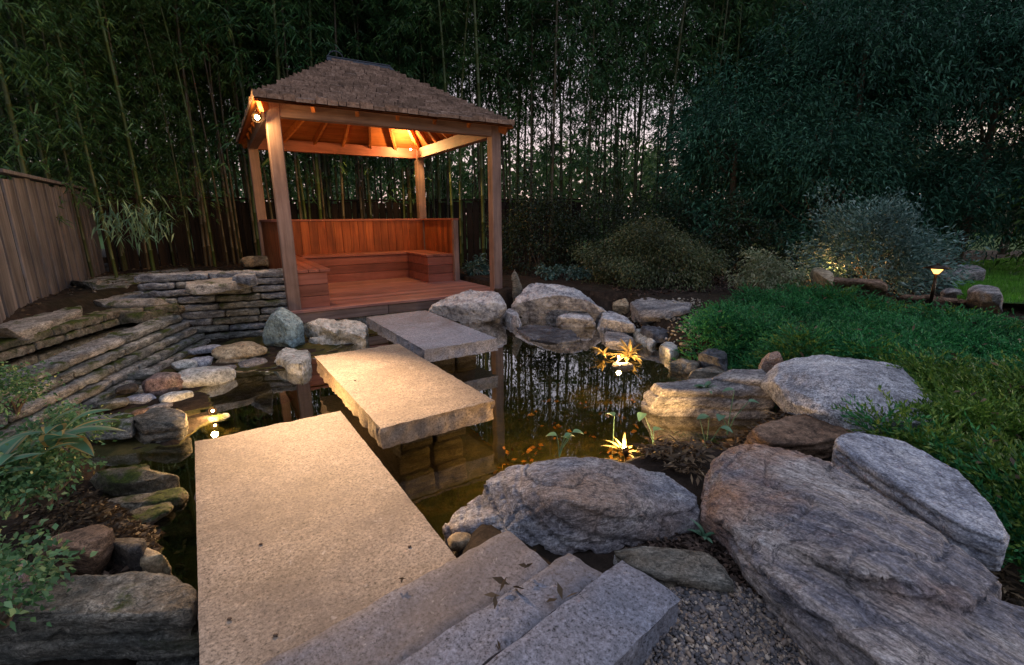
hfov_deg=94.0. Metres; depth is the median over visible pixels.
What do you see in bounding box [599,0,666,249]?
bamboo
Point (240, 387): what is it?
cobble
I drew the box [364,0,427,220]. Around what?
bamboo
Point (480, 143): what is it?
bamboo
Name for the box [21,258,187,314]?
bark mulch
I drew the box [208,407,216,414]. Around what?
spotlight
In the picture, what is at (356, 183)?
bamboo
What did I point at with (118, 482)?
rock
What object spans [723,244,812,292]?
variegated shrub
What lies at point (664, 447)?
leaf litter
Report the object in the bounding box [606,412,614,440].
water plant
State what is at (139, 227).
bamboo branch
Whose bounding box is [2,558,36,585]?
rock
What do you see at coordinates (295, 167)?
bamboo
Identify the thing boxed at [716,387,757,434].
water plant
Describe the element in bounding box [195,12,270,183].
bamboo
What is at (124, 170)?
bamboo
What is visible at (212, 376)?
cobble
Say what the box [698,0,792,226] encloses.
bamboo
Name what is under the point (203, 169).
bamboo
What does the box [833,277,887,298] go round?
rock
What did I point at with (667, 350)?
rock
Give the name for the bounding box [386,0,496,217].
bamboo
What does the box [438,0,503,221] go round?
bamboo
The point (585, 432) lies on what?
sunken leaves
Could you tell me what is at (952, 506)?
boulder
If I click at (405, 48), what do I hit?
bamboo
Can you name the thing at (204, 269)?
leaf litter
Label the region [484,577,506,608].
fallen leaf
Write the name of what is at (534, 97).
bamboo
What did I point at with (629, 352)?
grassy plant
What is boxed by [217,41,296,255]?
bamboo
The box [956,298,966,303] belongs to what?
cobble
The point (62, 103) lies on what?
bamboo
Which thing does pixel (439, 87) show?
bamboo
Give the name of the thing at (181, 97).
bamboo
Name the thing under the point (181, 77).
bamboo
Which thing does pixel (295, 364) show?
rock
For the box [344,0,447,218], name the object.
bamboo
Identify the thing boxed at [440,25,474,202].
bamboo
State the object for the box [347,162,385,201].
bamboo
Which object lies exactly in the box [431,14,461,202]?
bamboo
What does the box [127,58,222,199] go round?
bamboo
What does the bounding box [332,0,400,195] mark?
bamboo
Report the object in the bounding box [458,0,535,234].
bamboo
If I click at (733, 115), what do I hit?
evergreen tree
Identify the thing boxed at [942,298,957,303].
cobble
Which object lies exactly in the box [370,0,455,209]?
bamboo
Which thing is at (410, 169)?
bamboo
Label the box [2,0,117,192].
bamboo
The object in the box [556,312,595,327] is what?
rock
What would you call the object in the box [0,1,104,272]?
bamboo
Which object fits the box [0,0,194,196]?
bamboo
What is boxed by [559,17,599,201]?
bamboo
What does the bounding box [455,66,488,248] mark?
bamboo
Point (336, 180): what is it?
bamboo
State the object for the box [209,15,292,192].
bamboo
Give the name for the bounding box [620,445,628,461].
spotlight
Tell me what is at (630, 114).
bamboo
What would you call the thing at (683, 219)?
hedge shrub
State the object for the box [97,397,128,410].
cobble
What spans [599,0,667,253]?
bamboo
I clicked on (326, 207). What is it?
bamboo
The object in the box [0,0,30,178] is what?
bamboo
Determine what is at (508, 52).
bamboo
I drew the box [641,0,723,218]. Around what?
bamboo
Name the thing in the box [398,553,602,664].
granite step
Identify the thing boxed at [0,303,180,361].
stone wall
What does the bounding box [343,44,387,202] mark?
bamboo
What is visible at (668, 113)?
bamboo
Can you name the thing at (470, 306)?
boulder
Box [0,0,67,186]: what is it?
bamboo
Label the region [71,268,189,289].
cap slab
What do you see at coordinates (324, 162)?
bamboo
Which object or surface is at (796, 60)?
bamboo
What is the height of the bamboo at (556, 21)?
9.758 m
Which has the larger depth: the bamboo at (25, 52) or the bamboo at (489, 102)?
the bamboo at (489, 102)
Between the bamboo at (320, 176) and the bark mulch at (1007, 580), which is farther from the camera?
the bamboo at (320, 176)
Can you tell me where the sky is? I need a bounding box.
[9,0,1022,218]
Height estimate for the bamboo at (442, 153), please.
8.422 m
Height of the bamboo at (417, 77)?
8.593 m
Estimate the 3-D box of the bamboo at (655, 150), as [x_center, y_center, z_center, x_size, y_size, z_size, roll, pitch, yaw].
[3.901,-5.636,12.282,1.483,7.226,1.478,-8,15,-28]
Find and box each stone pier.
[345,406,467,496]
[430,355,476,389]
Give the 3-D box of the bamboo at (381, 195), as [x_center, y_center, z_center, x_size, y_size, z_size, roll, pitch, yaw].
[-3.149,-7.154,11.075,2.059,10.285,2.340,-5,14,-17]
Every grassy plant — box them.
[592,347,612,356]
[602,433,638,457]
[607,338,643,367]
[642,430,669,441]
[687,519,714,543]
[694,381,714,393]
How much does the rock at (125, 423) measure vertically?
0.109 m
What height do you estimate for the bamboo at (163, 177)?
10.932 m
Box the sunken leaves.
[493,399,638,473]
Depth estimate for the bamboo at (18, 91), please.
7.67 m
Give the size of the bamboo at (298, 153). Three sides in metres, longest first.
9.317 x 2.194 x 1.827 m
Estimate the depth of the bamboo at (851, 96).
10.96 m
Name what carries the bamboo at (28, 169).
on the ground at (516, 384)
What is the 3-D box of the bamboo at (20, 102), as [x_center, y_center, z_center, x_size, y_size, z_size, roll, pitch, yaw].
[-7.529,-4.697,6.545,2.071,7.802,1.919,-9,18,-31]
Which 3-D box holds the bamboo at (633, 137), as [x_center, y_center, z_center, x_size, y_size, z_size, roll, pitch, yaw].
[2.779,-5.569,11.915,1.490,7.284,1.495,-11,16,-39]
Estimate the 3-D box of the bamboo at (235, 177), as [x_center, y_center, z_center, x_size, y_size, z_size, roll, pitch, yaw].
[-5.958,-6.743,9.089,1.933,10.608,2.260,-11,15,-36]
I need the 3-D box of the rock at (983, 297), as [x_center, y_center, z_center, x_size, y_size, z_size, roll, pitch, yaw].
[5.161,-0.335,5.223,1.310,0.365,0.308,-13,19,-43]
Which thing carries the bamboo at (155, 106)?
on the ground at (516, 384)
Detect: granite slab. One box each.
[194,411,455,664]
[315,344,494,448]
[366,310,497,361]
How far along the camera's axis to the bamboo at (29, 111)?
5.48 m
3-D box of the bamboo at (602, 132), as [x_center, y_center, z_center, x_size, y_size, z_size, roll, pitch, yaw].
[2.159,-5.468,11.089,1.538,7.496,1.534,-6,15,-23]
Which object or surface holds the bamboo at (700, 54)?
on the ground at (516, 384)
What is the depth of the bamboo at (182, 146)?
7.83 m
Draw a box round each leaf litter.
[157,260,250,344]
[632,409,793,485]
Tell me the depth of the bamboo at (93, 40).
6.73 m
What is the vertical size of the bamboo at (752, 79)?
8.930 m
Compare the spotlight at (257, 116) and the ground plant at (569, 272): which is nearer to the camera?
the spotlight at (257, 116)
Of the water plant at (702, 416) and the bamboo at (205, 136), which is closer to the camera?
the water plant at (702, 416)
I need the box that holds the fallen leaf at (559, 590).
[546,582,577,601]
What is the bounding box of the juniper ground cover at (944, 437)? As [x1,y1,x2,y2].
[659,278,1023,581]
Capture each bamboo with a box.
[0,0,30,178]
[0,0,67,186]
[0,0,93,177]
[0,0,111,180]
[0,0,130,228]
[0,0,137,278]
[0,0,138,183]
[0,0,147,186]
[0,0,150,218]
[0,0,164,277]
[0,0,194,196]
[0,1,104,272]
[0,2,49,181]
[0,3,80,174]
[0,4,17,183]
[0,14,103,203]
[0,17,97,173]
[0,70,52,175]
[1,4,80,162]
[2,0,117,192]
[2,0,177,264]
[3,77,51,118]
[8,0,189,225]
[12,1,143,186]
[17,3,134,197]
[18,0,164,270]
[20,0,169,269]
[24,0,1022,230]
[35,5,181,198]
[40,0,178,270]
[46,1,155,200]
[47,0,190,222]
[49,13,154,196]
[64,0,171,269]
[75,0,192,199]
[80,0,188,197]
[89,0,202,265]
[89,7,215,193]
[95,0,223,266]
[99,0,238,199]
[100,13,202,183]
[101,2,182,156]
[102,0,231,267]
[104,0,224,265]
[104,1,221,195]
[112,0,240,265]
[113,22,241,200]
[115,27,176,252]
[119,16,190,198]
[124,0,206,192]
[124,0,238,263]
[125,2,192,245]
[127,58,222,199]
[135,0,236,263]
[135,11,207,198]
[135,47,218,199]
[138,59,220,200]
[149,7,202,182]
[157,0,248,263]
[157,0,249,263]
[161,0,271,166]
[162,2,257,217]
[170,73,223,200]
[176,0,275,258]
[178,0,252,258]
[189,5,294,217]
[189,68,231,200]
[191,16,266,187]
[192,0,316,255]
[192,1,295,189]
[192,11,248,200]
[193,0,320,173]
[194,30,270,177]
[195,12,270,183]
[195,61,250,191]
[195,99,262,193]
[197,41,280,255]
[202,81,268,187]
[206,96,239,196]
[209,5,314,159]
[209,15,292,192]
[210,28,295,189]
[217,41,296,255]
[220,0,320,221]
[225,0,321,221]
[225,29,274,213]
[233,0,292,218]
[233,0,317,96]
[238,0,332,200]
[243,20,314,181]
[244,0,334,202]
[244,21,319,221]
[246,0,381,218]
[249,14,332,201]
[252,4,345,202]
[255,0,347,218]
[260,53,312,202]
[261,0,354,198]
[265,11,349,218]
[270,1,338,218]
[278,0,343,218]
[278,8,348,218]
[284,0,354,218]
[295,0,348,203]
[301,0,379,218]
[312,0,391,218]
[312,0,402,218]
[317,0,373,218]
[320,4,386,217]
[321,6,328,218]
[322,0,378,216]
[323,25,355,199]
[328,0,382,218]
[328,5,360,201]
[329,154,369,216]
[329,155,374,203]
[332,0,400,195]
[332,15,392,180]
[337,43,394,218]
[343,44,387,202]
[344,0,408,198]
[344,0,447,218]
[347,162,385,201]
[349,0,446,202]
[359,3,424,218]
[362,5,430,218]
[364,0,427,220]
[364,156,389,201]
[365,18,381,201]
[367,0,479,217]
[369,1,436,218]
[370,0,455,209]
[370,44,424,202]
[370,51,399,217]
[371,0,441,220]
[372,10,398,202]
[375,3,438,189]
[376,0,457,180]
[376,1,436,190]
[384,0,461,217]
[384,2,448,187]
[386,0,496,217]
[393,0,462,198]
[394,2,464,198]
[400,0,474,217]
[413,0,509,262]
[415,0,516,267]
[419,15,473,217]
[426,14,472,208]
[430,0,502,217]
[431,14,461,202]
[437,0,535,261]
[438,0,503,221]
[440,0,510,202]
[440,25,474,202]
[448,0,493,198]
[451,22,497,198]
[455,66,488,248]
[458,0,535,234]
[458,3,525,198]
[459,1,537,198]
[462,0,558,262]
[465,19,504,238]
[482,4,561,257]
[492,0,553,202]
[492,1,573,256]
[498,0,577,263]
[503,0,565,196]
[507,0,602,200]
[513,0,598,263]
[520,0,590,253]
[522,0,586,197]
[522,1,603,200]
[526,2,571,194]
[528,0,594,200]
[550,0,631,265]
[557,0,614,258]
[557,0,675,243]
[558,0,643,253]
[559,3,629,241]
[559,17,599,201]
[572,1,632,231]
[575,0,653,252]
[579,1,642,247]
[586,0,632,244]
[594,0,660,228]
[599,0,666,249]
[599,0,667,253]
[606,2,655,234]
[609,0,663,223]
[615,10,654,250]
[618,0,659,215]
[618,0,678,218]
[620,0,703,217]
[625,0,734,258]
[626,1,684,195]
[631,2,698,198]
[631,18,680,210]
[633,0,699,254]
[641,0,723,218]
[642,0,726,214]
[644,14,679,189]
[650,3,692,198]
[659,6,699,253]
[663,0,746,210]
[666,0,733,199]
[668,0,764,205]
[674,0,766,220]
[675,0,763,248]
[682,0,739,97]
[686,0,745,247]
[687,2,747,202]
[692,0,766,253]
[693,0,767,252]
[694,0,770,222]
[697,0,756,257]
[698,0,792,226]
[700,2,748,193]
[711,0,788,224]
[714,0,770,209]
[716,9,776,254]
[717,0,813,214]
[717,6,783,254]
[720,0,780,189]
[729,1,794,215]
[732,0,823,217]
[733,0,792,248]
[759,0,850,256]
[760,0,822,187]
[779,3,851,207]
[795,10,882,246]
[807,19,885,248]
[847,3,909,194]
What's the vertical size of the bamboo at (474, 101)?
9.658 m
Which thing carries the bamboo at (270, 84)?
on the ground at (516, 384)
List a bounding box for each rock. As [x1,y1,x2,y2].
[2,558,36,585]
[36,524,114,578]
[82,413,135,439]
[89,466,178,497]
[108,487,189,511]
[111,538,146,572]
[126,502,173,525]
[128,464,150,469]
[133,407,188,443]
[140,547,171,574]
[141,372,183,396]
[150,507,196,548]
[240,256,268,268]
[274,347,312,383]
[304,318,368,345]
[505,308,521,326]
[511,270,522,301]
[516,325,580,350]
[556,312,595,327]
[597,311,635,333]
[603,331,633,346]
[612,298,629,314]
[614,546,733,597]
[630,297,690,324]
[633,329,656,356]
[640,325,668,342]
[659,342,678,361]
[668,358,700,379]
[688,366,727,378]
[698,348,727,370]
[744,414,854,458]
[758,351,782,372]
[810,267,833,290]
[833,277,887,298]
[937,265,985,282]
[940,288,963,297]
[965,284,1002,314]
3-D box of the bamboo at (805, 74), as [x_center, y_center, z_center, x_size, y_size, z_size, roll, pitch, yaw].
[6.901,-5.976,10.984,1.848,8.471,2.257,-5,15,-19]
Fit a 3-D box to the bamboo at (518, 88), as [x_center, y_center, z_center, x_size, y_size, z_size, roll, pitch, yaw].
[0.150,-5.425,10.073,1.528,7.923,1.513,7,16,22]
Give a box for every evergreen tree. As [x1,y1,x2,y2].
[629,40,849,268]
[714,67,951,275]
[722,0,1015,250]
[727,0,1023,258]
[803,0,1023,274]
[915,3,1023,253]
[916,0,1023,264]
[982,86,1023,274]
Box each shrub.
[0,360,65,421]
[0,394,132,468]
[0,429,106,517]
[0,437,73,519]
[0,514,97,632]
[479,153,599,276]
[548,167,669,271]
[567,212,735,294]
[616,179,736,273]
[685,185,798,275]
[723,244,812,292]
[778,179,989,299]
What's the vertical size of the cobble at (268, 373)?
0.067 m
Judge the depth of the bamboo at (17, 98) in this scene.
6.28 m
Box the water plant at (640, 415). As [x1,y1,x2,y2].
[637,412,663,443]
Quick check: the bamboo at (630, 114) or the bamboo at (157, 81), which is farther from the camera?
the bamboo at (630, 114)
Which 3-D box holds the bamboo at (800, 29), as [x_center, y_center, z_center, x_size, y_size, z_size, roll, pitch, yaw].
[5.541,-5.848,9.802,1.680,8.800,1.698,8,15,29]
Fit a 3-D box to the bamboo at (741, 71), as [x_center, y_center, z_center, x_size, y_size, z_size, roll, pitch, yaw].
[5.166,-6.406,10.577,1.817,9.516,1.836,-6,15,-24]
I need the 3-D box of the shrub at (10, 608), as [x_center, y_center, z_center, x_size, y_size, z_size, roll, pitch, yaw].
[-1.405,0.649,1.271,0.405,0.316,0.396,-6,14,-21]
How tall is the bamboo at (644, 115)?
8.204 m
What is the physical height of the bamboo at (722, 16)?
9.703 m
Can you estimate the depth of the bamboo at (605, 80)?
9.18 m
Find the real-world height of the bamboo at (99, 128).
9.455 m
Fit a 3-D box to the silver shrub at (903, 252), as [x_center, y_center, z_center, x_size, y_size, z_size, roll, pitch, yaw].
[4.985,-1.193,6.567,2.442,1.793,2.121,0,13,0]
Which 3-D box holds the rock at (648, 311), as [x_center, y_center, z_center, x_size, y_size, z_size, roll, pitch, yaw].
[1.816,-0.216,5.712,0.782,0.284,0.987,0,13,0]
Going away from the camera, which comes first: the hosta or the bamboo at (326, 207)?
the hosta
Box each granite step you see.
[262,531,548,664]
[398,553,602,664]
[486,560,680,664]
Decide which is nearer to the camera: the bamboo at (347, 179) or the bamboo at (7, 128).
the bamboo at (7, 128)
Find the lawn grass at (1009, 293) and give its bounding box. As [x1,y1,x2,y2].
[947,256,1023,302]
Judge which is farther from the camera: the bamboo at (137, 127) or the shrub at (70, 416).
the bamboo at (137, 127)
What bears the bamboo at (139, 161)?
on the ground at (516, 384)
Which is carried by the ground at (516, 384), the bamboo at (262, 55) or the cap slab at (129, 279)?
the bamboo at (262, 55)
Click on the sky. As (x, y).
(632, 116)
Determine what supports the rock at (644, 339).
on the ground at (516, 384)
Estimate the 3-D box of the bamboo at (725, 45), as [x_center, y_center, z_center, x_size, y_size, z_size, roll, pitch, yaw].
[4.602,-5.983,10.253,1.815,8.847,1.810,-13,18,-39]
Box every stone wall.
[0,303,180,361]
[0,315,210,449]
[133,268,287,338]
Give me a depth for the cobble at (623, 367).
4.25 m
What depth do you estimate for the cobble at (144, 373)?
3.93 m
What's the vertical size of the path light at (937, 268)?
0.475 m
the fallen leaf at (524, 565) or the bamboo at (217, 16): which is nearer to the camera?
the fallen leaf at (524, 565)
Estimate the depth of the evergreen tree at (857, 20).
7.94 m
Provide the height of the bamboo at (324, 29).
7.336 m
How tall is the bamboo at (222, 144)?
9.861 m
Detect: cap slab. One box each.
[0,306,82,339]
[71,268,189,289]
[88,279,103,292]
[94,291,173,307]
[117,304,184,322]
[175,270,219,278]
[185,277,257,294]
[232,273,257,285]
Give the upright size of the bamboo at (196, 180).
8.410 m
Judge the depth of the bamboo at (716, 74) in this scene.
10.97 m
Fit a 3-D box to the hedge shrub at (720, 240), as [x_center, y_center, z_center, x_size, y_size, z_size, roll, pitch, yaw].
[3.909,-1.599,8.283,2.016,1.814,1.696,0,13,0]
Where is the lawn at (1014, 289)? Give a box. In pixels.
[964,260,1023,303]
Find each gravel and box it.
[628,298,702,358]
[643,581,811,664]
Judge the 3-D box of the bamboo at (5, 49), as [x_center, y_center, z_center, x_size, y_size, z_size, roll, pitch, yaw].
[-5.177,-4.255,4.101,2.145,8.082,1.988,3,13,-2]
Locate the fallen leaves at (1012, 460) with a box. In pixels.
[698,287,1023,499]
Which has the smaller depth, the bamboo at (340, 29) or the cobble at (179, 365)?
the cobble at (179, 365)
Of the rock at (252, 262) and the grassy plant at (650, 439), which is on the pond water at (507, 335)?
the grassy plant at (650, 439)
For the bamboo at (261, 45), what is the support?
on the ground at (516, 384)
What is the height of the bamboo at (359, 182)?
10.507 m
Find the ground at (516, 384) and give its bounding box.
[0,218,1023,664]
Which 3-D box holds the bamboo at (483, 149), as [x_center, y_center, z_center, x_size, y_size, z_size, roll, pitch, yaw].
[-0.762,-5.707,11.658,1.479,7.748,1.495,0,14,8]
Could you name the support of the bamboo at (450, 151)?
on the ground at (516, 384)
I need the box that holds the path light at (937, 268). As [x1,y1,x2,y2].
[922,263,951,306]
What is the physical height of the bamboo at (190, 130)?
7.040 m
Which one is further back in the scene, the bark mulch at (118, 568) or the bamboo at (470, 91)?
the bamboo at (470, 91)
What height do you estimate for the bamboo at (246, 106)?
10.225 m
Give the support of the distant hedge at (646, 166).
on the ground at (516, 384)
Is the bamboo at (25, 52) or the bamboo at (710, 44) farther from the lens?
the bamboo at (710, 44)
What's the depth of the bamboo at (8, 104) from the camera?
5.41 m
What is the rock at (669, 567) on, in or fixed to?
on the ground at (516, 384)
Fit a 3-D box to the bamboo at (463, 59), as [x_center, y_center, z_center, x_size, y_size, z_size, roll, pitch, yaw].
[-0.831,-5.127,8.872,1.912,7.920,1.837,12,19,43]
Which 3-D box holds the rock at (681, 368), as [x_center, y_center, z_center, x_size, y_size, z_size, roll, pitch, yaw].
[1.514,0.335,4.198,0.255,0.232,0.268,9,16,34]
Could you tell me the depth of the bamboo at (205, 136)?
7.70 m
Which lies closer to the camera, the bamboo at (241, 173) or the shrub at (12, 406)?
the shrub at (12, 406)
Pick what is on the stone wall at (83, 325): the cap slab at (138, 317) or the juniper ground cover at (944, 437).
the cap slab at (138, 317)
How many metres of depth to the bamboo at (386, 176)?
11.36 m
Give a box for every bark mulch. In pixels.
[0,540,128,578]
[7,482,192,579]
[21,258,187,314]
[608,273,943,313]
[611,528,761,597]
[831,452,1023,606]
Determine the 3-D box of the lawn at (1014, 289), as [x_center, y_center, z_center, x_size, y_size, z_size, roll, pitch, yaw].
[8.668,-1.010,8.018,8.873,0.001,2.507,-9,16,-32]
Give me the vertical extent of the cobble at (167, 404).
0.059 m
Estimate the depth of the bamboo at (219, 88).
8.00 m
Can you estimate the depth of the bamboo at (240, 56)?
8.05 m
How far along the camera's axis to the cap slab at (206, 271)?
6.24 m
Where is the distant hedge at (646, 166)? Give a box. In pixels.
[11,125,1023,235]
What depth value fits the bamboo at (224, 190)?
8.03 m
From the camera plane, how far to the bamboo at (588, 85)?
10.10 m
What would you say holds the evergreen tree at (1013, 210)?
on the ground at (516, 384)
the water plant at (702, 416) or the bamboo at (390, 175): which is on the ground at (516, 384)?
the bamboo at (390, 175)
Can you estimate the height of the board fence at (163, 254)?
1.285 m
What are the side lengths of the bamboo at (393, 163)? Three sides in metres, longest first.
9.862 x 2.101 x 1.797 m
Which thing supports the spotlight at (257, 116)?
attached to the gazebo
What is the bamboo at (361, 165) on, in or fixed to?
on the ground at (516, 384)
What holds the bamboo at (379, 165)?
on the ground at (516, 384)
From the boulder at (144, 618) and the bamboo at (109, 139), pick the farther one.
the bamboo at (109, 139)
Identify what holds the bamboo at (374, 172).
on the ground at (516, 384)
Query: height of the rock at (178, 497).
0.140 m
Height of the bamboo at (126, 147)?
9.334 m
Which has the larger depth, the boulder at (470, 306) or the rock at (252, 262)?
the rock at (252, 262)
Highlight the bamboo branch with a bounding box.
[75,172,193,253]
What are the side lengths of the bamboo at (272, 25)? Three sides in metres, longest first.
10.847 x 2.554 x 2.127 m
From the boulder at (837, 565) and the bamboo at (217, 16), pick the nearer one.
the boulder at (837, 565)
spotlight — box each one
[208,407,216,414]
[252,104,262,122]
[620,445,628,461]
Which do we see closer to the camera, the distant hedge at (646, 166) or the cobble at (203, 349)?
the cobble at (203, 349)
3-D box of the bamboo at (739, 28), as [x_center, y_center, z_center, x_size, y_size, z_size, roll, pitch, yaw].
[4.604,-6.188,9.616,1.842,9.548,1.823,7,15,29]
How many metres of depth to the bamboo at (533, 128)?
11.76 m
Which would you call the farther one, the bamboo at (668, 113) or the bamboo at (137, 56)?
the bamboo at (668, 113)
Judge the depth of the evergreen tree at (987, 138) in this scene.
7.88 m
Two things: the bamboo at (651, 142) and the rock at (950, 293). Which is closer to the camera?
the rock at (950, 293)
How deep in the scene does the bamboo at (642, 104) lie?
11.16 m
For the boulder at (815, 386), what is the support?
on the ground at (516, 384)
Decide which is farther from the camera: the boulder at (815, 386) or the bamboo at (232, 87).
the bamboo at (232, 87)
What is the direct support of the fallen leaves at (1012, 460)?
on the juniper ground cover at (944, 437)
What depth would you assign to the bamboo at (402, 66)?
10.77 m
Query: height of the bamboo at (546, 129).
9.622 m
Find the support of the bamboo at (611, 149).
on the ground at (516, 384)
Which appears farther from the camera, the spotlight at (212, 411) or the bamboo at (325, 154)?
the bamboo at (325, 154)
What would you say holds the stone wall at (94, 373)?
on the ground at (516, 384)
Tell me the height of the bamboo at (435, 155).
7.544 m
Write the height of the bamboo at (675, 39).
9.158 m
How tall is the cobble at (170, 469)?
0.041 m
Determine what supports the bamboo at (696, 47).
on the ground at (516, 384)
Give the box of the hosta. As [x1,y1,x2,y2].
[0,409,127,494]
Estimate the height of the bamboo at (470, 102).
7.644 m
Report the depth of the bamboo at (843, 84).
10.94 m
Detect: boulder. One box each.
[0,571,199,664]
[262,307,304,347]
[428,289,506,322]
[442,457,699,554]
[511,283,607,322]
[641,369,774,437]
[700,443,1023,664]
[760,355,931,434]
[831,432,1009,570]
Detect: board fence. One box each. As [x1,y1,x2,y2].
[0,168,104,302]
[0,185,29,323]
[90,192,297,271]
[296,199,581,262]
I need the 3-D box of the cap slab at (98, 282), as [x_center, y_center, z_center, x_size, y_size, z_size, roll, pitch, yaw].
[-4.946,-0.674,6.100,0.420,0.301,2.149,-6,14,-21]
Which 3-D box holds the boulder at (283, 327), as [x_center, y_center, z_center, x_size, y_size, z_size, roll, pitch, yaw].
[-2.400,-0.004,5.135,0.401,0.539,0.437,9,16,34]
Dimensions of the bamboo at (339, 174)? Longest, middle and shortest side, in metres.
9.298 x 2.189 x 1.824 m
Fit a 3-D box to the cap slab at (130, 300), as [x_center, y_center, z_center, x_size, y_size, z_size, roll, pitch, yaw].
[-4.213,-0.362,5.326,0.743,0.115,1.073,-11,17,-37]
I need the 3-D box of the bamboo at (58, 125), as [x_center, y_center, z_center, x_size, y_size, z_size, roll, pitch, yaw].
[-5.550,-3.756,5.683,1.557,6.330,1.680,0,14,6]
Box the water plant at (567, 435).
[545,429,582,456]
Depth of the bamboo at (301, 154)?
9.56 m
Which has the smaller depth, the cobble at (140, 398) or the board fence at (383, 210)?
the cobble at (140, 398)
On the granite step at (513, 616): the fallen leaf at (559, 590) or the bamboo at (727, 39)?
the fallen leaf at (559, 590)
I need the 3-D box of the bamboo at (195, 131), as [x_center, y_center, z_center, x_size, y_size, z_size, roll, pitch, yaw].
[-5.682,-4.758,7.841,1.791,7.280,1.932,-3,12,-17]
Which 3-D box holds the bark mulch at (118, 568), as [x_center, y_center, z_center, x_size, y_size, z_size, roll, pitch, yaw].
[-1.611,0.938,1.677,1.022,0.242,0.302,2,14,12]
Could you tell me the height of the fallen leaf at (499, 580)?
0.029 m
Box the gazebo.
[236,50,514,325]
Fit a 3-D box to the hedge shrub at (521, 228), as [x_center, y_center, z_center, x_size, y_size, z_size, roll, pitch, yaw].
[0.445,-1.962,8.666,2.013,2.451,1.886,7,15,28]
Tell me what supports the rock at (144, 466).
on the ground at (516, 384)
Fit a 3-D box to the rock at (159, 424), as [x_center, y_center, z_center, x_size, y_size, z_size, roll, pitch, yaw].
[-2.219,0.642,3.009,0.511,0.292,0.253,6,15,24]
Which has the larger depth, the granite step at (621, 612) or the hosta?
the hosta
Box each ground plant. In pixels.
[460,253,489,275]
[534,264,556,279]
[549,264,572,278]
[564,264,585,280]
[570,266,591,279]
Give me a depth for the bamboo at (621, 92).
9.58 m
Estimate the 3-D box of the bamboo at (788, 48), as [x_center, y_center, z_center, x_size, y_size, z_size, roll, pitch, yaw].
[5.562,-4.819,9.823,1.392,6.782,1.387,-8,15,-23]
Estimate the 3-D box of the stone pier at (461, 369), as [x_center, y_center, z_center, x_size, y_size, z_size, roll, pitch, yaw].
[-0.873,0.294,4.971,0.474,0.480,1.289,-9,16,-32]
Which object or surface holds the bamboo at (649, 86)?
on the ground at (516, 384)
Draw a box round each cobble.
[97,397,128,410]
[115,383,139,394]
[125,367,155,379]
[128,393,155,403]
[130,408,148,414]
[131,385,143,394]
[146,402,172,408]
[153,463,186,472]
[159,390,193,402]
[171,359,197,371]
[178,366,235,387]
[188,344,220,354]
[192,356,213,366]
[208,413,230,422]
[211,341,266,359]
[215,358,247,362]
[224,379,266,396]
[224,425,241,434]
[238,358,267,367]
[238,407,275,422]
[253,390,294,405]
[257,369,273,374]
[447,532,470,551]
[611,362,633,371]
[900,294,914,299]
[911,295,924,299]
[933,297,944,302]
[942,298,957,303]
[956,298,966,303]
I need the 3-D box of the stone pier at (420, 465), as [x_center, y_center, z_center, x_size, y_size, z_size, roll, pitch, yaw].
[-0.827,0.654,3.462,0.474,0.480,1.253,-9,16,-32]
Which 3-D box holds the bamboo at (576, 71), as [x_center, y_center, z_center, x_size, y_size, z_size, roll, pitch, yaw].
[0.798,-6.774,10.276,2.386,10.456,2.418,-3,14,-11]
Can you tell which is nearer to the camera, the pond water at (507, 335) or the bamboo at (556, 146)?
the pond water at (507, 335)
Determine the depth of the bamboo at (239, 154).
9.16 m
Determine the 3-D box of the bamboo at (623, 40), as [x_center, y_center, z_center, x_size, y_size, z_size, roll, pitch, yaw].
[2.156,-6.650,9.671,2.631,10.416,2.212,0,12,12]
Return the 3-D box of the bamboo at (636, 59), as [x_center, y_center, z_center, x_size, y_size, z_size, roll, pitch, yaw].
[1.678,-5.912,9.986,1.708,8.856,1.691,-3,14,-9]
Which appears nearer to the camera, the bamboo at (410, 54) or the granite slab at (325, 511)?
the granite slab at (325, 511)
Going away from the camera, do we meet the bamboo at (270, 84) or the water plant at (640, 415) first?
the water plant at (640, 415)
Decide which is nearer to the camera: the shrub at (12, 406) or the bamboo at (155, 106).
the shrub at (12, 406)
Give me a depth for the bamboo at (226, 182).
7.83 m
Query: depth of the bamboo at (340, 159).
8.67 m
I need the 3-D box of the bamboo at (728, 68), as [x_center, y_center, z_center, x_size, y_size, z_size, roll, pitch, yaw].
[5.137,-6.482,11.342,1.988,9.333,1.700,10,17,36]
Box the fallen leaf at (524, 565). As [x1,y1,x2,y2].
[518,560,531,567]
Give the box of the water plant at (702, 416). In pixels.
[696,413,732,446]
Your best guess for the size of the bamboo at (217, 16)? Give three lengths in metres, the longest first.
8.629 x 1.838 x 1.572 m
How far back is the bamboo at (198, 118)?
10.15 m
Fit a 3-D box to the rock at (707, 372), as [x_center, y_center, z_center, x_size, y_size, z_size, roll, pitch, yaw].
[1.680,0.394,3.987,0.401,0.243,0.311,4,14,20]
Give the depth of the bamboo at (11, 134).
6.56 m
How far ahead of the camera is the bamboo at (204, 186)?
10.04 m
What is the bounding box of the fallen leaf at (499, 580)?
[492,577,523,595]
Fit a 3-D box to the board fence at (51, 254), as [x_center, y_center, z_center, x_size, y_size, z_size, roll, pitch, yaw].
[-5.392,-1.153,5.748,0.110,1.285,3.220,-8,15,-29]

